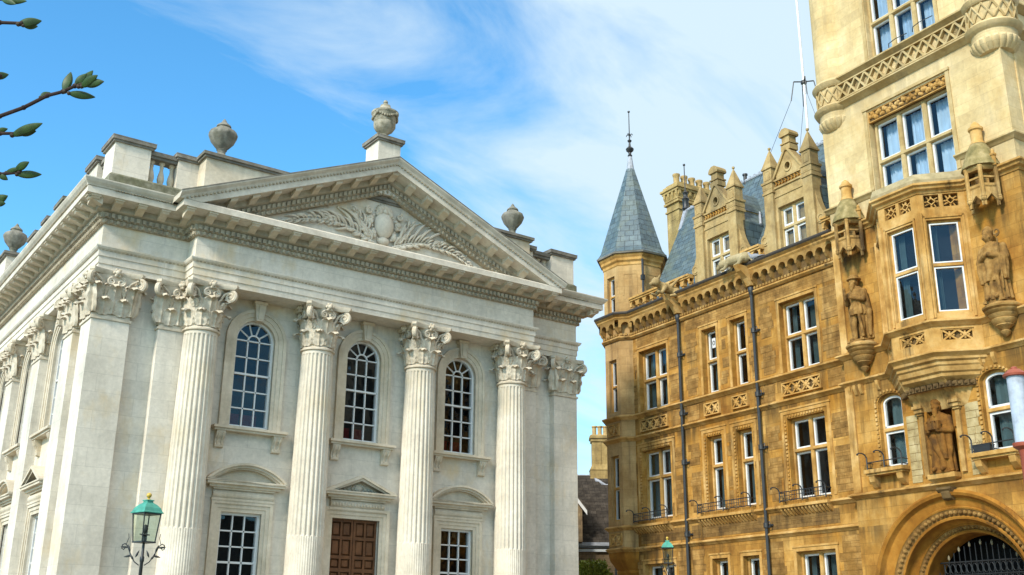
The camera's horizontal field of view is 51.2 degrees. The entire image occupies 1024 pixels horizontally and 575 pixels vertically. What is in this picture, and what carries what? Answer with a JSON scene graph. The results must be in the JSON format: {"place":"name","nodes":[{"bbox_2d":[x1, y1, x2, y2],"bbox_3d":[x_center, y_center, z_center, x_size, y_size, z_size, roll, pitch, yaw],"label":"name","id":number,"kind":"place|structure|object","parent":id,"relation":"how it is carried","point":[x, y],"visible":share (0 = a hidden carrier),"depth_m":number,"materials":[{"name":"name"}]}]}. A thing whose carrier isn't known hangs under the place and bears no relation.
{"place":"outdoors","nodes":[
{"label":"outdoors","id":0,"kind":"place"},
{"bbox_2d":[0,132,607,574],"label":"classical hall","id":1,"kind":"structure","parent":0,"point":[368,366],"depth_m":29.86,"materials":[{"name":"stone"}]},
{"bbox_2d":[0,361,5,409],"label":"window","id":2,"kind":"structure","parent":1,"relation":"in","point":[2,380],"depth_m":35.93,"materials":[{"name":"stone"}]},
{"bbox_2d":[0,480,14,573],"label":"window","id":3,"kind":"structure","parent":1,"relation":"in","point":[6,486],"depth_m":31.44,"materials":[{"name":"stone"}]},
{"bbox_2d":[3,223,26,251],"bbox_3d":[-17.550,-1.652,37.691,0.811,1.303,0.811,13,-22,-34],"label":"stone urn","id":4,"kind":"object","parent":1,"relation":"on","point":[15,238],"visible":0.83,"depth_m":37.47,"materials":[{"name":"grey stone"}]},
{"bbox_2d":[2,338,31,471],"bbox_3d":[-14.604,3.459,32.536,0.900,4.140,2.080,13,-22,-34],"label":"window","id":5,"kind":"structure","parent":1,"relation":"in","point":[9,454],"depth_m":32.79,"materials":[{"name":"stone"}]},
{"bbox_2d":[17,465,44,574],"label":"window","id":6,"kind":"structure","parent":1,"relation":"in","point":[32,483],"depth_m":28.75,"materials":[{"name":"stone"}]},
{"bbox_2d":[29,310,64,456],"bbox_3d":[-12.528,2.575,29.796,0.900,4.140,2.080,13,-22,-34],"label":"window","id":7,"kind":"structure","parent":1,"relation":"in","point":[43,432],"depth_m":30.06,"materials":[{"name":"stone"}]},
{"bbox_2d":[208,119,237,154],"bbox_3d":[-8.125,-4.144,29.987,0.811,1.303,0.811,13,-22,-34],"label":"stone urn","id":8,"kind":"object","parent":1,"relation":"on","point":[223,136],"visible":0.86,"depth_m":29.76,"materials":[{"name":"grey stone"}]},
{"bbox_2d":[204,463,287,574],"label":"window","id":9,"kind":"structure","parent":1,"relation":"in","point":[240,488],"depth_m":27.99,"materials":[{"name":"stone"}]},
{"bbox_2d":[211,300,287,454],"bbox_3d":[-7.180,2.451,29.288,2.080,4.140,0.900,13,-22,-34],"label":"window","id":10,"kind":"structure","parent":1,"relation":"in","point":[227,421],"depth_m":29.19,"materials":[{"name":"stone"}]},
{"bbox_2d":[329,518,376,574],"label":"door","id":11,"kind":"structure","parent":1,"relation":"in","point":[353,542],"depth_m":29.76,"materials":[{"name":"brown wood"}]},
{"bbox_2d":[329,321,395,465],"bbox_3d":[-4.449,3.086,31.152,2.080,4.140,0.900,13,-22,-34],"label":"window","id":12,"kind":"structure","parent":1,"relation":"in","point":[340,436],"depth_m":31.06,"materials":[{"name":"stone"}]},
{"bbox_2d":[371,100,398,134],"bbox_3d":[-3.963,-5.180,33.254,0.854,1.446,0.853,13,-22,-34],"label":"stone urn","id":13,"kind":"object","parent":1,"relation":"on","point":[385,116],"visible":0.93,"depth_m":32.98,"materials":[{"name":"grey stone"}]},
{"bbox_2d":[433,340,491,476],"bbox_3d":[-1.718,3.721,33.016,2.080,4.140,0.900,13,-22,-34],"label":"window","id":14,"kind":"structure","parent":1,"relation":"in","point":[462,353],"depth_m":32.94,"materials":[{"name":"stone"}]},
{"bbox_2d":[431,485,493,574],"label":"window","id":15,"kind":"structure","parent":1,"relation":"in","point":[455,507],"depth_m":31.76,"materials":[{"name":"stone"}]},
{"bbox_2d":[501,204,523,232],"bbox_3d":[0.018,-2.220,35.535,0.770,1.237,0.770,13,-22,-34],"label":"stone urn","id":16,"kind":"object","parent":1,"relation":"on","point":[512,217],"visible":0.82,"depth_m":35.32,"materials":[{"name":"grey stone"}]},
{"bbox_2d":[0,0,822,474],"label":"sky","id":17,"kind":"structure","parent":0,"point":[525,104],"materials":[{"name":"blue"}]},
{"bbox_2d":[578,426,617,574],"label":"passage house","id":18,"kind":"structure","parent":0,"point":[593,524],"depth_m":51.73,"materials":[{"name":"brick"}]},
{"bbox_2d":[594,0,1023,574],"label":"gothic college building","id":19,"kind":"structure","parent":0,"point":[763,417],"depth_m":31.76,"materials":[{"name":"stone"}]},
{"bbox_2d":[610,278,614,312],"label":"window","id":20,"kind":"structure","parent":19,"relation":"in","point":[612,281],"depth_m":41.78,"materials":[{"name":"wood"}]},
{"bbox_2d":[612,361,617,412],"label":"window","id":21,"kind":"structure","parent":19,"relation":"in","point":[614,365],"depth_m":40.68,"materials":[{"name":"wood"}]},
{"bbox_2d":[614,456,619,520],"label":"window","id":22,"kind":"structure","parent":19,"relation":"in","point":[616,459],"depth_m":39.52,"materials":[{"name":"wood"}]},
{"bbox_2d":[643,345,667,410],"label":"window","id":23,"kind":"structure","parent":19,"relation":"in","point":[658,380],"depth_m":39.42,"materials":[{"name":"wood"}]},
{"bbox_2d":[639,443,672,519],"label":"window","id":24,"kind":"structure","parent":19,"relation":"in","point":[662,477],"depth_m":38.24,"materials":[{"name":"wood"}]},
{"bbox_2d":[650,563,674,574],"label":"window","id":25,"kind":"structure","parent":19,"relation":"in","point":[655,569],"depth_m":37.50,"materials":[{"name":"wood"}]},
{"bbox_2d":[705,328,718,392],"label":"window","id":26,"kind":"structure","parent":19,"relation":"in","point":[712,370],"depth_m":36.85,"materials":[{"name":"wood"}]},
{"bbox_2d":[704,431,724,510],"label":"window","id":27,"kind":"structure","parent":19,"relation":"in","point":[716,442],"depth_m":35.67,"materials":[{"name":"wood"}]},
{"bbox_2d":[710,232,729,275],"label":"window","id":28,"kind":"structure","parent":19,"relation":"in","point":[724,253],"depth_m":37.23,"materials":[{"name":"white paint"}]},
{"bbox_2d":[717,558,728,574],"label":"window","id":29,"kind":"structure","parent":19,"relation":"in","point":[722,564],"depth_m":34.65,"materials":[{"name":"wood"}]},
{"bbox_2d":[734,318,747,385],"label":"window","id":30,"kind":"structure","parent":19,"relation":"in","point":[739,325],"depth_m":35.78,"materials":[{"name":"glass"}]},
{"bbox_2d":[733,424,755,506],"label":"window","id":31,"kind":"structure","parent":19,"relation":"in","point":[746,435],"depth_m":34.50,"materials":[{"name":"wood"}]},
{"bbox_2d":[748,556,759,574],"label":"window","id":32,"kind":"structure","parent":19,"relation":"in","point":[753,561],"depth_m":33.47,"materials":[{"name":"wood"}]},
{"bbox_2d":[747,252,763,258],"bbox_3d":[7.947,-1.055,34.889,0.648,0.318,0.174,-14,-23,37],"label":"pigeon","id":33,"kind":"object","parent":19,"relation":"on","point":[753,256],"visible":1,"depth_m":34.83,"materials":[{"name":"white"}]},
{"bbox_2d":[757,0,819,185],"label":"flagpole","id":34,"kind":"object","parent":19,"relation":"on","point":[803,81],"visible":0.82,"depth_m":39.10,"materials":[{"name":"white metal"}]},
{"bbox_2d":[781,199,805,246],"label":"window","id":35,"kind":"structure","parent":19,"relation":"in","point":[797,222],"depth_m":34.32,"materials":[{"name":"white paint"}]},
{"bbox_2d":[783,294,819,371],"bbox_3d":[9.429,1.506,33.385,0.993,2.770,2.040,11,-21,-29],"label":"window","id":36,"kind":"structure","parent":19,"relation":"in","point":[801,339],"depth_m":33.53,"materials":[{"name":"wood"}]},
{"bbox_2d":[784,408,830,499],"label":"window","id":37,"kind":"structure","parent":19,"relation":"in","point":[808,432],"depth_m":32.60,"materials":[{"name":"wood"}]},
{"bbox_2d":[801,549,837,574],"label":"window","id":38,"kind":"structure","parent":19,"relation":"in","point":[823,562],"depth_m":31.50,"materials":[{"name":"wood"}]},
{"bbox_2d":[843,274,874,343],"bbox_3d":[9.893,0.603,30.608,0.556,2.019,0.815,11,-21,-29],"label":"stone statue","id":39,"kind":"object","parent":19,"relation":"on","point":[857,301],"visible":0.95,"depth_m":30.44,"materials":[{"name":"beige stone"}]},
{"bbox_2d":[874,388,907,467],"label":"window","id":40,"kind":"structure","parent":19,"relation":"in","point":[891,406],"depth_m":29.46,"materials":[{"name":"wood"}]},
{"bbox_2d":[867,0,934,56],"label":"window","id":41,"kind":"structure","parent":19,"relation":"in","point":[889,20],"depth_m":32.01,"materials":[{"name":"white paint"}]},
{"bbox_2d":[889,225,922,322],"bbox_3d":[10.726,-0.329,28.699,0.386,2.590,0.880,11,-21,-29],"label":"window","id":42,"kind":"structure","parent":19,"relation":"in","point":[903,251],"depth_m":28.87,"materials":[{"name":"wood"}]},
{"bbox_2d":[868,74,956,187],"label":"window","id":43,"kind":"structure","parent":19,"relation":"in","point":[913,130],"depth_m":30.64,"materials":[{"name":"glass"}]},
{"bbox_2d":[924,399,960,474],"bbox_3d":[11.063,3.843,27.636,0.610,1.944,0.860,11,-21,-29],"label":"stone statue","id":44,"kind":"object","parent":19,"relation":"on","point":[938,427],"visible":0.93,"depth_m":27.40,"materials":[{"name":"brown stone"}]},
{"bbox_2d":[926,219,971,312],"bbox_3d":[11.487,-0.505,28.143,0.882,2.590,0.386,-4,-19,13],"label":"window","id":45,"kind":"structure","parent":19,"relation":"in","point":[943,265],"depth_m":28.16,"materials":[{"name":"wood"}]},
{"bbox_2d":[972,438,994,452],"bbox_3d":[11.680,3.921,26.457,0.187,0.351,0.499,11,-21,-29],"label":"flower trough","id":46,"kind":"object","parent":19,"relation":"on","point":[982,448],"visible":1,"depth_m":26.38,"materials":[{"name":"black metal"}]},
{"bbox_2d":[975,364,1013,449],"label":"window","id":47,"kind":"structure","parent":19,"relation":"in","point":[998,410],"depth_m":26.82,"materials":[{"name":"wood"}]},
{"bbox_2d":[976,226,1015,304],"bbox_3d":[12.172,-0.590,26.989,0.624,2.060,0.913,11,-21,-29],"label":"stone statue","id":48,"kind":"object","parent":19,"relation":"on","point":[992,263],"visible":0.97,"depth_m":26.76,"materials":[{"name":"beige stone"}]},
{"bbox_3d":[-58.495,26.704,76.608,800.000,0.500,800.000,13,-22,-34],"label":"ground","id":49,"kind":"structure","parent":0,"visible":0},
{"bbox_2d":[0,0,103,206],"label":"budding tree","id":50,"kind":"object","parent":49,"relation":"on","point":[87,79],"visible":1,"depth_m":2.40,"materials":[{"name":"green plant"}]},
{"bbox_2d":[579,558,612,574],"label":"shrub","id":51,"kind":"object","parent":49,"relation":"on","point":[588,567],"visible":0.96,"depth_m":44.71,"materials":[{"name":"green plant"}]},
{"bbox_2d":[660,537,675,574],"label":"street lamp","id":52,"kind":"object","parent":49,"relation":"on","point":[667,544],"visible":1,"depth_m":31.90,"materials":[{"name":"green metal"}]},
{"bbox_2d":[1002,366,1023,479],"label":"banded post","id":53,"kind":"object","parent":49,"relation":"on","point":[1013,376],"visible":1,"depth_m":9.95,"materials":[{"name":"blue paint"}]},
{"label":"lawn","id":54,"kind":"structure","parent":0,"visible":0},
{"bbox_2d":[121,493,165,574],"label":"street lamp","id":55,"kind":"object","parent":54,"relation":"on","point":[148,507],"visible":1,"depth_m":16.91,"materials":[{"name":"green metal"}]}
]}

